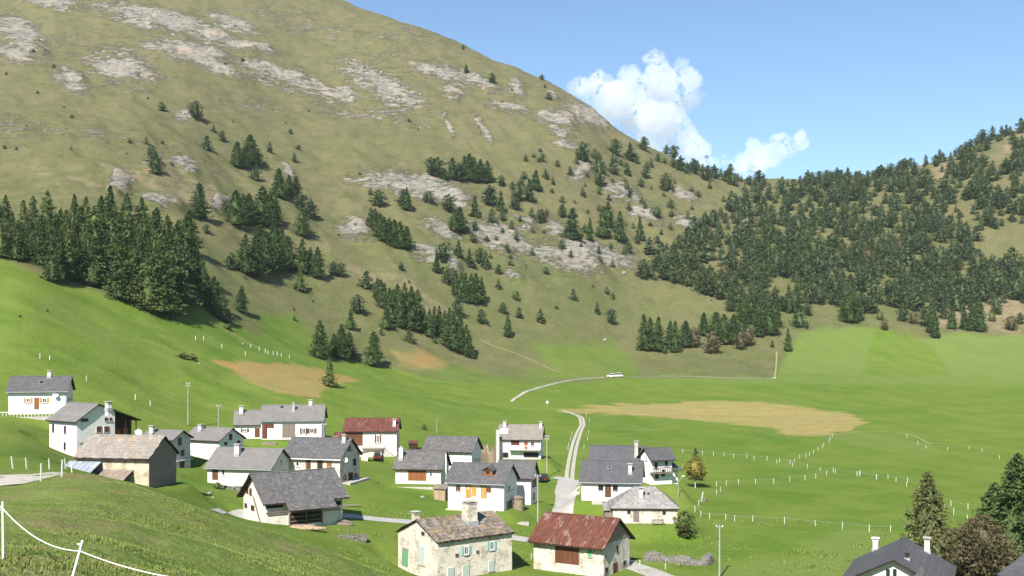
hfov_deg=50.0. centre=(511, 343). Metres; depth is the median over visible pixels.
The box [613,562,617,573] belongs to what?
door
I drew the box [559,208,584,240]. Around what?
spruce tree
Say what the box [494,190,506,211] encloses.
spruce tree
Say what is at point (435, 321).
spruce tree
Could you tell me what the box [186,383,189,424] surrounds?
utility pole
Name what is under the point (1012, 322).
russet tree
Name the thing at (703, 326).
pine tree
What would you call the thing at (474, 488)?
window
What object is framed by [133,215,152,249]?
spruce tree
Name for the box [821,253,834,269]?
conifer tree
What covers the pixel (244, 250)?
pine tree
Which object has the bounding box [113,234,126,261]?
spruce tree
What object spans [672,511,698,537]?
bush
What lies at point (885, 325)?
russet tree
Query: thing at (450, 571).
door
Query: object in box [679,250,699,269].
conifer tree
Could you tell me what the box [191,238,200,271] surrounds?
spruce tree
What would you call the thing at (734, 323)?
pine tree
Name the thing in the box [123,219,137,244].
spruce tree
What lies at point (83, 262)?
larch tree
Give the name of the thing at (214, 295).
pine tree
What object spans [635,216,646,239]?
spruce tree
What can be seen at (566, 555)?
door
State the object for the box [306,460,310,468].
door
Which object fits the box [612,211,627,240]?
spruce tree
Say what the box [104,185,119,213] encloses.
spruce tree
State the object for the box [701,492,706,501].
water tap post
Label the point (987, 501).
spruce tree
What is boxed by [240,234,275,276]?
pine tree
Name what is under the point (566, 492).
driveway
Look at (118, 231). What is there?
spruce tree
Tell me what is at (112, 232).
larch tree
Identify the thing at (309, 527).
log pile
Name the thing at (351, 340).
pine tree
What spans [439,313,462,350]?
spruce tree
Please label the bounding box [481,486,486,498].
door
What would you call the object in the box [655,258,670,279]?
conifer tree
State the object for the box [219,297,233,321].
spruce tree
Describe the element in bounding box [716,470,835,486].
wire fence
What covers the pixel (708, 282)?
conifer tree
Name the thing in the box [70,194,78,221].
spruce tree
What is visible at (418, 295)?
spruce tree
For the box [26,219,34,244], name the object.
spruce tree
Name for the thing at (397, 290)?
spruce tree
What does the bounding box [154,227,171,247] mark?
larch tree
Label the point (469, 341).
spruce tree
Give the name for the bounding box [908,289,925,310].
conifer tree
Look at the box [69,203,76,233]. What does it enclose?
larch tree
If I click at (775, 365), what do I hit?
path
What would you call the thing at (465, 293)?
spruce tree
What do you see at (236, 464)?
white house
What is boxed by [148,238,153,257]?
spruce tree
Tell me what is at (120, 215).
spruce tree
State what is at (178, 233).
spruce tree
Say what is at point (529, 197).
spruce tree
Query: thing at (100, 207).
spruce tree
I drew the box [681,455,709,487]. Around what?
larch tree
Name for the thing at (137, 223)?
spruce tree
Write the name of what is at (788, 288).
conifer tree
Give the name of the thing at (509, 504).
door
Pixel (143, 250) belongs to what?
spruce tree
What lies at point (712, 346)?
russet tree
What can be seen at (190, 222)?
pine tree
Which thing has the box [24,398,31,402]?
window
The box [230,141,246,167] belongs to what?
pine tree
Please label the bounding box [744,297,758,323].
pine tree
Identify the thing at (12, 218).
spruce tree
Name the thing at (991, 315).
bush
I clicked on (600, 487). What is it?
window
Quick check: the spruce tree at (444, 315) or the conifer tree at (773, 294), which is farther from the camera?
the conifer tree at (773, 294)
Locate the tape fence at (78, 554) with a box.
[0,501,163,575]
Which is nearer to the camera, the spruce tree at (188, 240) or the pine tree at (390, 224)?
the spruce tree at (188, 240)
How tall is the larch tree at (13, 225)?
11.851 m
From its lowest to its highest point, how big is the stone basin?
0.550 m
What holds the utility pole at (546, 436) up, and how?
on the ground at (364, 86)
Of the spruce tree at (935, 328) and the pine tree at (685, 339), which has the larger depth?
the spruce tree at (935, 328)
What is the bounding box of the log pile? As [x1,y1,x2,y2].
[290,525,325,529]
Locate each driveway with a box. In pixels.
[552,476,571,479]
[552,479,579,513]
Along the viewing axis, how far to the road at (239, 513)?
153.65 m
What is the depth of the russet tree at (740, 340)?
590.53 m
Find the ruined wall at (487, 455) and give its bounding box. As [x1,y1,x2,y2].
[481,444,495,462]
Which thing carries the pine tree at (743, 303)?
on the ground at (364, 86)
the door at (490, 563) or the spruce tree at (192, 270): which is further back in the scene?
the spruce tree at (192, 270)
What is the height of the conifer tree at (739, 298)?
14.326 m
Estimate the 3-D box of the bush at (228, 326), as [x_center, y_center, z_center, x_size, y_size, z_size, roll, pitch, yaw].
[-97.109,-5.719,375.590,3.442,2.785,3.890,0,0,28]
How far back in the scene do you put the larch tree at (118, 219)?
378.40 m
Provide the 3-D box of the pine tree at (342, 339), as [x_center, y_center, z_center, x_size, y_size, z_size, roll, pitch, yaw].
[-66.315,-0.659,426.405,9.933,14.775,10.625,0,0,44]
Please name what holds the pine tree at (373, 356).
on the ground at (364, 86)
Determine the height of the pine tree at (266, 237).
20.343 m
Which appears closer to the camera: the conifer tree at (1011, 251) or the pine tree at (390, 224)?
the pine tree at (390, 224)
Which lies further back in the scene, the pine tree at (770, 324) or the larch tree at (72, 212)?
the pine tree at (770, 324)
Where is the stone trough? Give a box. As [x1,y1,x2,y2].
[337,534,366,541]
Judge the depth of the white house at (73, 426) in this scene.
180.99 m
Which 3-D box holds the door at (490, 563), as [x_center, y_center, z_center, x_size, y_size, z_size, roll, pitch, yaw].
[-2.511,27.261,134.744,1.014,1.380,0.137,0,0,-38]
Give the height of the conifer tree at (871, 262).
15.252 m
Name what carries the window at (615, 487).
in the white house at (601, 481)
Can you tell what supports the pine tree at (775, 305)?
on the ground at (364, 86)
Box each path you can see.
[481,340,579,376]
[774,352,777,376]
[809,431,932,444]
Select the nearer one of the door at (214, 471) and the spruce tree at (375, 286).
the door at (214, 471)
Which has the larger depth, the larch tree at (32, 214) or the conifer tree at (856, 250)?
the conifer tree at (856, 250)
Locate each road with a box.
[211,508,243,517]
[342,513,673,575]
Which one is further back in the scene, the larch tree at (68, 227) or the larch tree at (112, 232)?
the larch tree at (112, 232)
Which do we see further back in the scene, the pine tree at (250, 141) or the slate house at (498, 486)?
the pine tree at (250, 141)
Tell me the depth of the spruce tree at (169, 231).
390.15 m
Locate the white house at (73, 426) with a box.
[45,401,141,455]
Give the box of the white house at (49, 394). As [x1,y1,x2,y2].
[0,370,75,419]
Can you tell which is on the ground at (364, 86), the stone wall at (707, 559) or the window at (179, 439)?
the stone wall at (707, 559)
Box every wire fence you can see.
[11,456,65,468]
[670,449,906,486]
[694,487,890,531]
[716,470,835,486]
[792,435,832,466]
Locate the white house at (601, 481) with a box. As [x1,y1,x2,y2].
[579,459,644,504]
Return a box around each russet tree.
[687,327,704,346]
[700,329,723,353]
[716,265,730,279]
[733,331,747,349]
[742,327,758,345]
[862,249,875,260]
[879,319,889,329]
[895,240,904,247]
[908,311,918,323]
[1001,315,1018,329]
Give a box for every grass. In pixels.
[0,472,394,575]
[336,496,905,575]
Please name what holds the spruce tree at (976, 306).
on the ground at (364, 86)
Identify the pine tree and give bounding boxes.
[147,154,164,174]
[181,210,205,248]
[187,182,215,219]
[203,276,227,309]
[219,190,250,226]
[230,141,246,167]
[232,286,249,312]
[235,234,256,274]
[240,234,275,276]
[241,134,268,165]
[241,147,252,168]
[241,193,252,223]
[245,193,259,222]
[249,224,269,247]
[252,185,277,224]
[255,193,286,227]
[260,230,283,270]
[268,168,292,198]
[268,223,282,249]
[271,229,292,270]
[274,196,284,221]
[280,227,285,244]
[282,235,300,270]
[284,175,296,195]
[290,209,316,236]
[291,176,302,195]
[306,320,331,358]
[308,246,326,278]
[326,333,341,355]
[332,324,352,358]
[346,331,361,355]
[359,332,385,366]
[368,208,378,229]
[370,213,382,235]
[375,216,392,240]
[383,218,394,242]
[385,219,398,246]
[388,221,411,248]
[402,226,417,249]
[445,209,462,231]
[446,157,458,178]
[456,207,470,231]
[460,155,467,177]
[462,153,478,179]
[469,157,481,182]
[477,159,487,182]
[483,160,499,182]
[678,320,692,346]
[696,312,709,335]
[704,312,720,336]
[714,314,734,343]
[724,289,736,310]
[727,314,741,342]
[734,295,747,318]
[737,310,750,337]
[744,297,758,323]
[751,310,766,336]
[755,300,767,324]
[761,304,783,334]
[771,299,784,325]
[835,297,845,316]
[837,290,860,322]
[854,297,865,319]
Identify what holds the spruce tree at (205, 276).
on the ground at (364, 86)
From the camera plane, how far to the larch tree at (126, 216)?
410.94 m
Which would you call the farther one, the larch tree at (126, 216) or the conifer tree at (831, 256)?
the conifer tree at (831, 256)
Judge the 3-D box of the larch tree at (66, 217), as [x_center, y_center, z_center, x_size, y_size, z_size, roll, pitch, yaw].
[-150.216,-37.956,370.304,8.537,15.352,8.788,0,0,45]
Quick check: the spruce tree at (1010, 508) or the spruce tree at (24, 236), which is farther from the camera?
the spruce tree at (24, 236)
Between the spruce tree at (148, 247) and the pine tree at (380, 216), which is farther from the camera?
the pine tree at (380, 216)
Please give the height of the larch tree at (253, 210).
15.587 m
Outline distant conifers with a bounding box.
[2,45,1023,353]
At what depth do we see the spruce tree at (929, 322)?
633.93 m
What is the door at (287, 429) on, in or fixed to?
in the white house at (273, 422)
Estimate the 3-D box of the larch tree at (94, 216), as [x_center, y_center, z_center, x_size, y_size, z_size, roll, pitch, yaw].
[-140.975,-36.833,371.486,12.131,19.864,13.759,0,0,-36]
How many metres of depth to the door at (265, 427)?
233.93 m
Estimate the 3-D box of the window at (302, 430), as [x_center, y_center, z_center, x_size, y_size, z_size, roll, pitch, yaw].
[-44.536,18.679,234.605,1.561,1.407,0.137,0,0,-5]
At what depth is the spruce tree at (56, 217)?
361.54 m
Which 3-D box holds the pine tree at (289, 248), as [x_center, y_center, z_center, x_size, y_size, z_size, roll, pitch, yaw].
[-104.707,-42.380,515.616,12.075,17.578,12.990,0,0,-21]
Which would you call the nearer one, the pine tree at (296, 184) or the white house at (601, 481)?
the white house at (601, 481)
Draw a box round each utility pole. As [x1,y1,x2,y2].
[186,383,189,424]
[535,474,540,521]
[545,435,548,472]
[716,525,722,575]
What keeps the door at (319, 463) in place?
in the stone house at (341, 456)
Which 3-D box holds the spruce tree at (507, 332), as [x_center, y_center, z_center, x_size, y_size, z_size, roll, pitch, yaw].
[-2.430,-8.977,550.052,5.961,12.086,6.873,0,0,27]
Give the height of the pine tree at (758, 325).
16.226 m
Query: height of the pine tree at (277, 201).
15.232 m
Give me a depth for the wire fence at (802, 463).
249.64 m
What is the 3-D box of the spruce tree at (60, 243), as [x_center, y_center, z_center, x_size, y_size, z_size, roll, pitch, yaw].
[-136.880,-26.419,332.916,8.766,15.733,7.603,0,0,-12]
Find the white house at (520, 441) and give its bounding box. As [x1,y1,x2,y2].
[498,421,544,458]
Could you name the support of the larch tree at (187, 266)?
on the ground at (364, 86)
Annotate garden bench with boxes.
[652,519,663,525]
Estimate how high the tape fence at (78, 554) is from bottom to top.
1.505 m
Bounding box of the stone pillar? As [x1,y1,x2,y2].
[496,430,498,462]
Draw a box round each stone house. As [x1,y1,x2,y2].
[284,434,368,484]
[396,499,515,575]
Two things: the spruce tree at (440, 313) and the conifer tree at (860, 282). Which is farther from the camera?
the conifer tree at (860, 282)
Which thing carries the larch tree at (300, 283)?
on the ground at (364, 86)
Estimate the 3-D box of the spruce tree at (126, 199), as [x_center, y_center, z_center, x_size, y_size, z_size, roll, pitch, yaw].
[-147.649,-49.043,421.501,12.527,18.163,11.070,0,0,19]
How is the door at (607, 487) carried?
in the white house at (601, 481)
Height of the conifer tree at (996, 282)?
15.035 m
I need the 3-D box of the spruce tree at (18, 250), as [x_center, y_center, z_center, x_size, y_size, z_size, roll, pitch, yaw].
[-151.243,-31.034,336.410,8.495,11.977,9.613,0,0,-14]
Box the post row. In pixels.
[40,460,71,480]
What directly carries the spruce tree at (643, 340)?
on the ground at (364, 86)
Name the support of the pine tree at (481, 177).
on the ground at (364, 86)
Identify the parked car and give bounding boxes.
[373,452,381,459]
[538,473,549,482]
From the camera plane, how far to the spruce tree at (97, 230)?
350.36 m
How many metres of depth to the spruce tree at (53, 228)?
350.86 m
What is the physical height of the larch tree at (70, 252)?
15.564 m
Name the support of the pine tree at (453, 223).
on the ground at (364, 86)
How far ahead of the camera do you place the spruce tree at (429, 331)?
509.76 m
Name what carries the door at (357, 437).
in the red roofed house at (371, 436)
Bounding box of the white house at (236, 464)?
[203,443,291,485]
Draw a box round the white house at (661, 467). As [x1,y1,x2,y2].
[588,441,682,484]
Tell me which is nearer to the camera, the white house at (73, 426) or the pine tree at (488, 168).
the white house at (73, 426)
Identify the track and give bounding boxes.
[510,377,598,400]
[511,378,591,401]
[563,411,581,478]
[565,411,584,479]
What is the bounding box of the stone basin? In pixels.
[518,522,528,525]
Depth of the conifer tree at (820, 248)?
747.15 m
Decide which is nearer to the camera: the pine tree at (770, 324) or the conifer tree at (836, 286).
the pine tree at (770, 324)
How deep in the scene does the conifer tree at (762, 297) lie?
661.57 m
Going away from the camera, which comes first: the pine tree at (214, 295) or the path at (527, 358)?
the pine tree at (214, 295)
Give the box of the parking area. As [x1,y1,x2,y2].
[0,472,64,485]
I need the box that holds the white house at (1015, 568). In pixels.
[996,555,1023,575]
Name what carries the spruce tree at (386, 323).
on the ground at (364, 86)
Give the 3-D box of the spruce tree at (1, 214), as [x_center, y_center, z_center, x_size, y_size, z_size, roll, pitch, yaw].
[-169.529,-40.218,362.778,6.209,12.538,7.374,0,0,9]
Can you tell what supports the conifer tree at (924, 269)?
on the ground at (364, 86)
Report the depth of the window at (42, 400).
199.12 m
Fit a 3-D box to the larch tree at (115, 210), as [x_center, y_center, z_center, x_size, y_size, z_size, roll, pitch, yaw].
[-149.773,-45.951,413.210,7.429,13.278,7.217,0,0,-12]
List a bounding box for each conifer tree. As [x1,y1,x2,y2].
[651,242,671,261]
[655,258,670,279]
[668,261,687,282]
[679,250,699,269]
[690,269,714,292]
[692,231,709,249]
[697,274,716,294]
[716,255,740,275]
[734,290,746,310]
[740,254,751,274]
[755,259,774,280]
[756,288,769,309]
[767,285,781,304]
[784,284,792,297]
[802,265,815,286]
[802,274,826,297]
[810,258,829,277]
[812,243,828,260]
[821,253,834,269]
[824,277,847,298]
[826,246,843,265]
[835,286,859,300]
[848,246,864,266]
[852,270,868,291]
[863,264,882,283]
[864,258,879,277]
[866,281,882,300]
[874,247,896,266]
[885,255,899,276]
[892,272,913,286]
[899,286,915,306]
[907,256,922,276]
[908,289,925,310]
[914,275,931,295]
[916,257,928,277]
[930,245,949,264]
[934,265,951,284]
[935,292,950,311]
[947,289,966,310]
[951,268,958,284]
[951,271,970,289]
[953,283,972,303]
[960,278,975,298]
[964,251,989,271]
[971,269,993,286]
[973,278,994,300]
[988,275,1006,295]
[1003,247,1023,266]
[1004,278,1023,299]
[1012,266,1023,280]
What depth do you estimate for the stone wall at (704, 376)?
510.84 m
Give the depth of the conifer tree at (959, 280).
706.75 m
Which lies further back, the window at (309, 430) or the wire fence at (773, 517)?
the window at (309, 430)
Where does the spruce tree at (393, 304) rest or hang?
on the ground at (364, 86)
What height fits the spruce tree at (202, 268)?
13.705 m
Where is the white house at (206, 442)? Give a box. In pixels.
[188,424,246,459]
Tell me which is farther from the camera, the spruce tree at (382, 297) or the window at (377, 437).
the spruce tree at (382, 297)
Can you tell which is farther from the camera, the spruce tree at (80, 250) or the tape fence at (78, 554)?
the spruce tree at (80, 250)
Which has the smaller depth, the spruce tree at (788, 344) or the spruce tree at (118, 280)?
the spruce tree at (118, 280)
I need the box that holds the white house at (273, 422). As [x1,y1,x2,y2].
[233,399,327,444]
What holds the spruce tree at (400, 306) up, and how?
on the ground at (364, 86)
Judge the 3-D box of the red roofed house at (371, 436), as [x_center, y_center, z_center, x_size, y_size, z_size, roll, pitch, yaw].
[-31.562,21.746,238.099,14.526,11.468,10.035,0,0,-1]
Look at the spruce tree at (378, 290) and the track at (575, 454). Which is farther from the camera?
the spruce tree at (378, 290)
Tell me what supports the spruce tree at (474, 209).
on the ground at (364, 86)
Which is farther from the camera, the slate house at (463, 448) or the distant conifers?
the distant conifers
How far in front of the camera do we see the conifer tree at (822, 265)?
719.14 m
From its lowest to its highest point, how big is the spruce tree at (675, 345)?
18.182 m
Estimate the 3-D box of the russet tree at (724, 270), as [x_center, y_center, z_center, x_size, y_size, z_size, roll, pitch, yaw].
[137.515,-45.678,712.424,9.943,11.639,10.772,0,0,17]
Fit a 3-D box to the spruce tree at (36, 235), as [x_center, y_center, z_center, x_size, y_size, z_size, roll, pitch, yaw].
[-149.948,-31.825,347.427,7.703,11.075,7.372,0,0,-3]
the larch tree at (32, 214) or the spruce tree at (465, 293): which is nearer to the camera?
the larch tree at (32, 214)
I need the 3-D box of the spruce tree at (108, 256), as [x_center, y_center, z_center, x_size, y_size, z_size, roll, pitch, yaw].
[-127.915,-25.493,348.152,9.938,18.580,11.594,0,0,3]
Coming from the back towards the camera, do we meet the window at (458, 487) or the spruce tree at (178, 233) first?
the spruce tree at (178, 233)
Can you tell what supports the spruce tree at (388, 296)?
on the ground at (364, 86)
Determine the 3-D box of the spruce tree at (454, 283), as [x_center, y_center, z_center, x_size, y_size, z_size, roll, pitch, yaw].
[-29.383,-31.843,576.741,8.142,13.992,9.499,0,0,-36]
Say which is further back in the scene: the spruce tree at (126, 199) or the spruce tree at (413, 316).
the spruce tree at (413, 316)
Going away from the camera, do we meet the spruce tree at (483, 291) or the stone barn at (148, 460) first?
the stone barn at (148, 460)
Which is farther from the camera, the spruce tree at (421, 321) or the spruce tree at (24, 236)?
the spruce tree at (421, 321)
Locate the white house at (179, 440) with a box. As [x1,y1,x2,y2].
[142,425,193,467]
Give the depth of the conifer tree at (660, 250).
737.27 m
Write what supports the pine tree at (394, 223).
on the ground at (364, 86)
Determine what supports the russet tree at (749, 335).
on the ground at (364, 86)
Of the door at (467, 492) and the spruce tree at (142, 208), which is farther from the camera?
the spruce tree at (142, 208)
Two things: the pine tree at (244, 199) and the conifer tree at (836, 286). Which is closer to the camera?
the pine tree at (244, 199)
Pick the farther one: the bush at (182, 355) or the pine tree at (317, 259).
the pine tree at (317, 259)
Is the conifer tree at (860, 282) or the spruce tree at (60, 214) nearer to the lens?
the spruce tree at (60, 214)
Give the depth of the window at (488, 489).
168.62 m
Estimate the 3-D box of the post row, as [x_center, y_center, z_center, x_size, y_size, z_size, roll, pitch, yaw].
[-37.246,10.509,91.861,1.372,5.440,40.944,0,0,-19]
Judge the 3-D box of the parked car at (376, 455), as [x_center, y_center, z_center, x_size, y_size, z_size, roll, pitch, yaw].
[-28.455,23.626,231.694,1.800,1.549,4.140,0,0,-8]
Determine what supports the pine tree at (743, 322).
on the ground at (364, 86)
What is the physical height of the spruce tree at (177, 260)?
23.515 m
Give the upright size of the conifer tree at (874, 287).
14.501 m
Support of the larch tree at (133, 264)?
on the ground at (364, 86)
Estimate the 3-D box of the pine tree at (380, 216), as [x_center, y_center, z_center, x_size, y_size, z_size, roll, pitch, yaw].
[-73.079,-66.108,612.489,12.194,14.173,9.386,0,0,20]
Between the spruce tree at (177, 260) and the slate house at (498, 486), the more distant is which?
the spruce tree at (177, 260)
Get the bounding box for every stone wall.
[632,375,771,378]
[644,550,713,565]
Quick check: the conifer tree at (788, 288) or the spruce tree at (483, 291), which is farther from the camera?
the conifer tree at (788, 288)
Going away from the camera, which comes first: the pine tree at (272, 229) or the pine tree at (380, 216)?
the pine tree at (272, 229)
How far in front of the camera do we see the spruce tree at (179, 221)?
406.97 m
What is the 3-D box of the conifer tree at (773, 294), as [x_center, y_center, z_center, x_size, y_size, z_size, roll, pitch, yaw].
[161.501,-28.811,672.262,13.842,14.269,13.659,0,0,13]
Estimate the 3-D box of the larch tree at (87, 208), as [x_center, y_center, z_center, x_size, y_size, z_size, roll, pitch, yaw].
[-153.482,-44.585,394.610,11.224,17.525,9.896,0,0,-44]
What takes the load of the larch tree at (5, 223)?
on the ground at (364, 86)
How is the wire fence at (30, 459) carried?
on the ground at (364, 86)
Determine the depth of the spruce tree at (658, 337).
587.82 m
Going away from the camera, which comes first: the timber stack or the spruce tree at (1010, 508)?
the spruce tree at (1010, 508)
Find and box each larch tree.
[0,218,10,257]
[2,216,10,245]
[5,221,15,253]
[14,199,29,224]
[25,195,39,231]
[36,190,57,227]
[44,219,51,237]
[60,209,74,238]
[63,222,75,251]
[64,232,87,276]
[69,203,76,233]
[76,246,86,279]
[77,196,91,220]
[79,235,91,278]
[80,206,107,242]
[105,215,124,252]
[112,204,118,223]
[116,216,124,235]
[118,245,146,302]
[121,205,135,238]
[131,252,169,312]
[151,230,159,246]
[152,241,182,303]
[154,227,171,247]
[159,214,175,236]
[170,244,199,302]
[249,196,260,222]
[291,267,307,291]
[319,357,341,386]
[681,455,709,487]
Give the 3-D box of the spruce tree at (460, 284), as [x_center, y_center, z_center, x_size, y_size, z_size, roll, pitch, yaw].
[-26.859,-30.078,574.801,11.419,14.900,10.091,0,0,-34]
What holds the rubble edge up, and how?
on the ground at (364, 86)
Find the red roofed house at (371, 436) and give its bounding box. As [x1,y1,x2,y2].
[333,418,401,456]
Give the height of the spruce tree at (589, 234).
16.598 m
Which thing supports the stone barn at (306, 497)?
on the ground at (364, 86)
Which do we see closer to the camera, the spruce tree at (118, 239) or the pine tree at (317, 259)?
the spruce tree at (118, 239)
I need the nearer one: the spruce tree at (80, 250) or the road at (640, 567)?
the road at (640, 567)
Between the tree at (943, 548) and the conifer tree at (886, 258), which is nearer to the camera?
the tree at (943, 548)
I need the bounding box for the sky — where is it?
[345,0,1023,179]
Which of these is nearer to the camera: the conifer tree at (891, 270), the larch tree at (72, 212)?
the larch tree at (72, 212)
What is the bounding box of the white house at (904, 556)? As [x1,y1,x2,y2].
[843,536,956,575]
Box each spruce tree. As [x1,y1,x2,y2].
[0,205,7,226]
[1,194,10,222]
[5,223,32,259]
[8,211,16,229]
[19,226,30,253]
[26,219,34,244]
[27,217,50,247]
[28,226,47,256]
[30,227,49,265]
[39,238,66,281]
[45,221,60,249]
[48,214,63,236]
[49,231,58,249]
[56,231,75,279]
[57,210,64,227]
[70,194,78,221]
[71,206,88,236]
[71,236,92,281]
[79,236,111,286]
[82,223,91,246]
[88,220,106,258]
[94,195,106,220]
[96,235,114,289]
[99,209,110,236]
[101,240,137,300]
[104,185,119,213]
[107,208,115,224]
[111,225,127,259]
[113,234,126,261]
[118,193,137,231]
[119,212,124,230]
[121,242,167,305]
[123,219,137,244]
[125,238,136,254]
[132,197,151,238]
[132,213,141,244]
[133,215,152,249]
[134,232,152,253]
[141,246,175,315]
[146,242,154,256]
[148,210,160,239]
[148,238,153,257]
[149,207,164,231]
[159,258,188,316]
[162,232,174,261]
[165,228,174,248]
[168,240,202,306]
[171,219,181,246]
[171,222,196,275]
[176,274,189,309]
[181,221,199,272]
[185,252,209,302]
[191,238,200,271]
[198,257,210,285]
[199,270,210,297]
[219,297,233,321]
[295,238,313,272]
[306,247,313,270]
[344,309,357,329]
[371,277,378,297]
[374,279,382,301]
[375,283,387,307]
[377,307,394,328]
[383,287,392,314]
[387,289,397,322]
[393,292,406,327]
[395,283,403,302]
[400,187,412,210]
[401,282,408,302]
[401,293,428,329]
[403,292,413,324]
[407,286,414,299]
[414,289,427,317]
[416,310,424,330]
[418,308,426,332]
[422,309,435,336]
[431,249,442,272]
[432,305,440,331]
[436,306,442,329]
[439,310,447,338]
[439,313,449,345]
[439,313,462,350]
[450,270,458,294]
[452,314,466,351]
[453,272,465,298]
[459,272,471,302]
[459,324,474,355]
[464,334,475,357]
[466,273,479,303]
[468,195,480,216]
[472,273,486,303]
[479,276,486,299]
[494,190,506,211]
[502,314,511,336]
[524,178,536,201]
[531,170,541,190]
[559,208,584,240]
[585,218,594,240]
[594,206,612,237]
[597,201,615,226]
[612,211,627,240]
[634,314,654,350]
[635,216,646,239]
[644,317,656,349]
[651,316,666,350]
[663,320,672,347]
[667,320,683,351]
[692,447,702,477]
[783,328,792,350]
[898,471,954,558]
[925,311,932,332]
[928,312,940,337]
[945,306,957,328]
[958,305,969,329]
[964,304,979,330]
[964,482,1001,535]
[974,301,977,319]
[974,303,988,330]
[974,453,1023,564]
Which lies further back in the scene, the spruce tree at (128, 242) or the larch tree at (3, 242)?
the spruce tree at (128, 242)
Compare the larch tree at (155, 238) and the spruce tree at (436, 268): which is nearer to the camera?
the larch tree at (155, 238)
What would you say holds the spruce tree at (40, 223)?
on the ground at (364, 86)
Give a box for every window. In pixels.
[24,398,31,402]
[40,398,48,402]
[96,426,100,432]
[103,426,108,432]
[178,437,181,445]
[300,428,306,434]
[307,428,315,433]
[375,435,380,442]
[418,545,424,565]
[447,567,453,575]
[456,485,460,490]
[462,545,470,555]
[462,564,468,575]
[471,486,476,495]
[486,487,491,492]
[487,541,496,550]
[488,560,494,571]
[587,550,591,557]
[598,485,603,490]
[613,485,617,490]
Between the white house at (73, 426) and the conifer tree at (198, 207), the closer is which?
the white house at (73, 426)
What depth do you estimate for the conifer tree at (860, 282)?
703.77 m
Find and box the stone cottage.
[602,486,679,523]
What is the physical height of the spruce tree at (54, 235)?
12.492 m
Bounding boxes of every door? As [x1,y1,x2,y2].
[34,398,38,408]
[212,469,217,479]
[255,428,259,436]
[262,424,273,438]
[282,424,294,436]
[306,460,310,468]
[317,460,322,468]
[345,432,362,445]
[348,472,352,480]
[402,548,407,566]
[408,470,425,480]
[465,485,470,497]
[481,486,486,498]
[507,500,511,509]
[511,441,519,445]
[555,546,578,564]
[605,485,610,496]
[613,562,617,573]
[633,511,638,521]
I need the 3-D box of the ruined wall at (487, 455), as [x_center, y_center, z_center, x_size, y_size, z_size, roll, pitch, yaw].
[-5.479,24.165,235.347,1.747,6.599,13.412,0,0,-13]
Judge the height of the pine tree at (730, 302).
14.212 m
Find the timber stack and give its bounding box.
[337,519,353,525]
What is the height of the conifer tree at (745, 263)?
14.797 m
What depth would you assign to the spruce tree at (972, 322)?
642.77 m
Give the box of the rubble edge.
[220,485,241,490]
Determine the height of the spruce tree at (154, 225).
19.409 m
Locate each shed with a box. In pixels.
[408,440,418,448]
[432,484,447,500]
[513,495,523,510]
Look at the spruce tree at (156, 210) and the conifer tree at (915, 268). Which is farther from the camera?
the conifer tree at (915, 268)
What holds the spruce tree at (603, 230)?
on the ground at (364, 86)
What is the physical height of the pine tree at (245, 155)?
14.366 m
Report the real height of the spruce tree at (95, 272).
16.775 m
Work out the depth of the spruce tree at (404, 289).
522.78 m
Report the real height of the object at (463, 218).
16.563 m
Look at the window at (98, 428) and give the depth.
181.12 m
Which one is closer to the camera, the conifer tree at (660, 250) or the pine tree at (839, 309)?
the pine tree at (839, 309)
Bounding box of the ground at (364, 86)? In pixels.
[0,0,1023,575]
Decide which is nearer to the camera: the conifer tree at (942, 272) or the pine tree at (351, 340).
the pine tree at (351, 340)
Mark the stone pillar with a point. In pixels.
(497, 444)
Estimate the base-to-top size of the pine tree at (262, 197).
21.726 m
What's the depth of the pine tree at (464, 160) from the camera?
775.98 m
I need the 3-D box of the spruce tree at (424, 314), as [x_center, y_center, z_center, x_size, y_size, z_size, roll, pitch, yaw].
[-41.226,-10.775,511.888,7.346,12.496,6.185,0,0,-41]
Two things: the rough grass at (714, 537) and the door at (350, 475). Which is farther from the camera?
the door at (350, 475)
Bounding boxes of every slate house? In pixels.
[392,446,451,489]
[421,435,482,468]
[444,459,539,512]
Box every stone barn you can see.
[66,434,179,487]
[237,467,349,525]
[527,511,635,575]
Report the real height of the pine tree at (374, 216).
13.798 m
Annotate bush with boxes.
[175,353,188,358]
[187,354,197,359]
[212,481,221,488]
[223,323,231,329]
[512,290,521,300]
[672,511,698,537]
[875,312,884,319]
[987,312,997,321]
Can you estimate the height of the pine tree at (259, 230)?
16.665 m
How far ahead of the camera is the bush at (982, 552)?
124.79 m
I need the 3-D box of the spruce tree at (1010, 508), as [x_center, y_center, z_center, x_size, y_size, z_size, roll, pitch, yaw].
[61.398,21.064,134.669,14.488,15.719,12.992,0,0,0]
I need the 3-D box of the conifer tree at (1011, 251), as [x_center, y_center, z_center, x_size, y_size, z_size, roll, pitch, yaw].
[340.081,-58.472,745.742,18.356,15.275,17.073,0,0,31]
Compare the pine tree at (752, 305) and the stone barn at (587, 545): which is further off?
the pine tree at (752, 305)
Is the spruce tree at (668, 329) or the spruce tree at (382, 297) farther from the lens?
the spruce tree at (668, 329)
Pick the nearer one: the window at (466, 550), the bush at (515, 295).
the window at (466, 550)
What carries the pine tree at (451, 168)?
on the ground at (364, 86)

